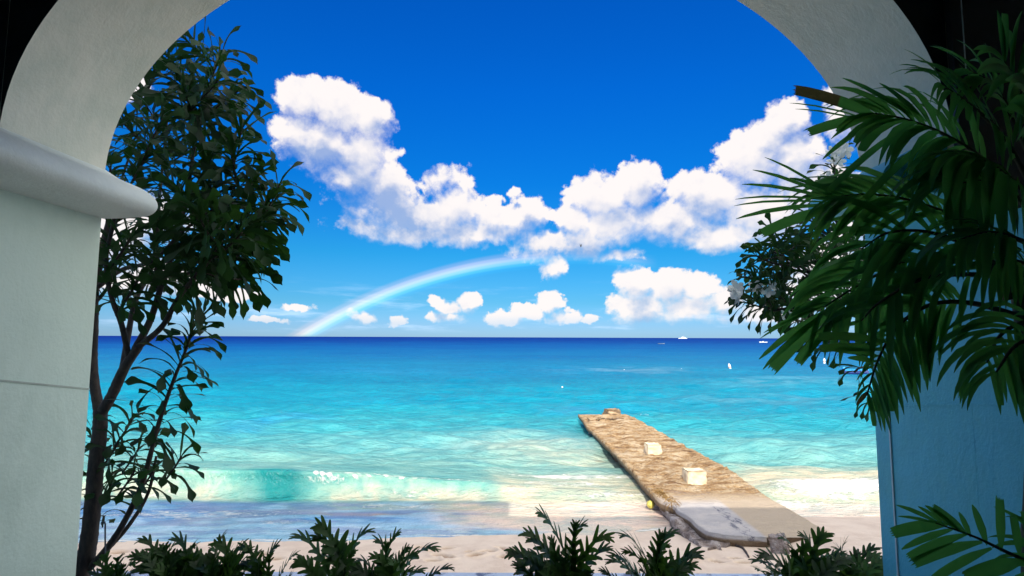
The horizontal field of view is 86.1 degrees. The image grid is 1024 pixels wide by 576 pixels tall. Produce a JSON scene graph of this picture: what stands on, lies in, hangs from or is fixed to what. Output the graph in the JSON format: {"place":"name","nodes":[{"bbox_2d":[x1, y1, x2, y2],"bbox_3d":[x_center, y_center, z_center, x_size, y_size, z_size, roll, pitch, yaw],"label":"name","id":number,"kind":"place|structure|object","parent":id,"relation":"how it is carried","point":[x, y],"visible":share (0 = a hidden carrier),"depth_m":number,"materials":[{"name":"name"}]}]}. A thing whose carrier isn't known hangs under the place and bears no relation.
{"place":"outdoors","nodes":[
{"label":"outdoors","id":0,"kind":"place"},
{"bbox_2d":[78,336,879,543],"bbox_3d":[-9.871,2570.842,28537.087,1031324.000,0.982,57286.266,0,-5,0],"label":"sea","id":1,"kind":"structure","parent":0,"point":[433,436],"depth_m":23.46,"materials":[{"name":"liquid"}]},
{"bbox_2d":[839,367,868,373],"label":"moored boat","id":2,"kind":"object","parent":1,"relation":"on","point":[858,371],"visible":0.37,"depth_m":61.56,"materials":[{"name":"blue paint"}]},
{"bbox_2d":[77,515,881,573],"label":"beach","id":3,"kind":"structure","parent":0,"point":[476,554],"depth_m":9.47,"materials":[{"name":"beige sand"}]},
{"bbox_2d":[91,571,781,575],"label":"planter","id":4,"kind":"object","parent":3,"relation":"on","point":[452,574],"visible":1,"depth_m":3.32,"materials":[{"name":"concrete"}]},
{"bbox_2d":[101,521,105,564],"bbox_3d":[-2.258,1.604,3.018,0.058,0.621,0.008,0,-5,0],"label":"garden stake","id":5,"kind":"object","parent":4,"relation":"on","point":[104,522],"visible":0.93,"depth_m":3.04,"materials":[{"name":"grey metal"}]},
{"bbox_2d":[87,550,135,575],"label":"split leaf plant","id":6,"kind":"object","parent":4,"relation":"on","point":[116,569],"visible":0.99,"depth_m":2.73,"materials":[{"name":"green plant"}]},
{"bbox_2d":[125,531,221,575],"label":"split leaf plant","id":7,"kind":"object","parent":4,"relation":"on","point":[160,560],"visible":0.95,"depth_m":2.63,"materials":[{"name":"green plant"}]},
{"bbox_2d":[76,16,311,575],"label":"frangipani tree","id":8,"kind":"object","parent":4,"relation":"on","point":[220,272],"visible":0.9,"depth_m":3.22,"materials":[{"name":"green plant"}]},
{"bbox_2d":[178,530,255,575],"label":"split leaf plant","id":9,"kind":"object","parent":4,"relation":"on","point":[230,559],"visible":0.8,"depth_m":2.74,"materials":[{"name":"green plant"}]},
{"bbox_2d":[237,539,300,575],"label":"split leaf plant","id":10,"kind":"object","parent":4,"relation":"on","point":[258,567],"visible":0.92,"depth_m":2.74,"materials":[{"name":"green plant"}]},
{"bbox_2d":[288,515,395,575],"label":"split leaf plant","id":11,"kind":"object","parent":4,"relation":"on","point":[340,555],"visible":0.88,"depth_m":2.69,"materials":[{"name":"green plant"}]},
{"bbox_2d":[347,527,453,575],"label":"split leaf plant","id":12,"kind":"object","parent":4,"relation":"on","point":[390,567],"visible":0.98,"depth_m":2.71,"materials":[{"name":"green plant"}]},
{"bbox_2d":[504,504,615,575],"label":"split leaf plant","id":13,"kind":"object","parent":4,"relation":"on","point":[565,564],"visible":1,"depth_m":2.59,"materials":[{"name":"green plant"}]},
{"bbox_2d":[598,527,704,575],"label":"split leaf plant","id":14,"kind":"object","parent":4,"relation":"on","point":[658,563],"visible":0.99,"depth_m":2.67,"materials":[{"name":"green plant"}]},
{"bbox_2d":[748,526,855,575],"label":"split leaf plant","id":15,"kind":"object","parent":4,"relation":"on","point":[805,563],"visible":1,"depth_m":2.66,"materials":[{"name":"green plant"}]},
{"bbox_2d":[830,537,883,575],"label":"split leaf plant","id":16,"kind":"object","parent":4,"relation":"on","point":[862,566],"visible":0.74,"depth_m":2.70,"materials":[{"name":"green plant"}]},
{"bbox_2d":[0,0,1023,575],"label":"beach house","id":17,"kind":"structure","parent":3,"relation":"on","point":[72,72],"depth_m":2.19,"materials":[{"name":"white paint"}]},
{"bbox_2d":[735,10,1023,572],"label":"areca palm","id":18,"kind":"object","parent":17,"relation":"on","point":[977,189],"visible":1,"depth_m":1.66,"materials":[{"name":"green plant"}]},
{"bbox_2d":[890,495,1023,575],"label":"young palm","id":19,"kind":"object","parent":17,"relation":"on","point":[933,550],"visible":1,"depth_m":1.44,"materials":[{"name":"green plant"}]},
{"bbox_2d":[646,500,654,508],"bbox_3d":[3.239,5.062,12.797,0.198,0.195,0.171,0,-5,0],"label":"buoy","id":20,"kind":"object","parent":3,"relation":"on","point":[650,504],"visible":1,"depth_m":12.74,"materials":[{"name":"yellow plastic"}]},
{"bbox_2d":[578,414,834,550],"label":"jetty","id":21,"kind":"object","parent":3,"relation":"on","point":[724,507],"visible":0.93,"depth_m":12.61,"materials":[{"name":"stone"}]},
{"bbox_2d":[644,442,661,454],"bbox_3d":[4.368,4.984,16.965,0.488,0.390,0.441,0,-5,0],"label":"concrete block","id":22,"kind":"object","parent":21,"relation":"on","point":[654,448],"depth_m":16.77,"materials":[{"name":"concrete"}]},
{"bbox_2d":[649,486,681,512],"bbox_3d":[3.399,4.658,12.194,0.550,0.386,1.676,0,-5,0],"label":"seaweed clump","id":23,"kind":"object","parent":21,"relation":"on","point":[665,496],"visible":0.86,"depth_m":12.19,"materials":[{"name":"brown plant"}]},
{"bbox_2d":[682,468,706,484],"bbox_3d":[4.543,4.691,13.660,0.494,0.394,0.468,0,-5,0],"label":"concrete block","id":24,"kind":"object","parent":21,"relation":"on","point":[694,476],"depth_m":13.46,"materials":[{"name":"concrete"}]},
{"bbox_2d":[735,544,749,557],"bbox_3d":[4.034,4.616,9.720,0.118,0.223,1.342,0,-5,6],"label":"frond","id":25,"kind":"object","parent":3,"relation":"on","point":[741,547],"visible":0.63,"depth_m":9.58,"materials":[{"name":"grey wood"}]},
{"bbox_2d":[768,533,789,553],"bbox_3d":[4.631,4.481,9.416,0.408,0.528,0.330,-3,-6,29],"label":"stone post","id":26,"kind":"object","parent":3,"relation":"on","point":[776,544],"visible":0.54,"depth_m":9.35,"materials":[{"name":"grey stone"}]},
{"bbox_2d":[724,142,871,421],"bbox_3d":[2.143,1.441,3.733,1.484,4.855,0.895,4,-6,-34],"label":"frangipani tree","id":27,"kind":"object","parent":3,"relation":"on","point":[771,302],"visible":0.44,"depth_m":3.72,"materials":[{"name":"green plant"}]},
{"bbox_2d":[98,0,867,337],"label":"sky","id":28,"kind":"structure","parent":0,"point":[459,157],"materials":[{"name":"blue"}]},
{"bbox_2d":[602,408,620,414],"bbox_3d":[4.730,5.893,25.832,0.769,0.412,0.722,2,-5,-16],"label":"rubble stone","id":29,"kind":"object","parent":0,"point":[613,411],"visible":0.72,"depth_m":25.60,"materials":[{"name":"beige stone"}]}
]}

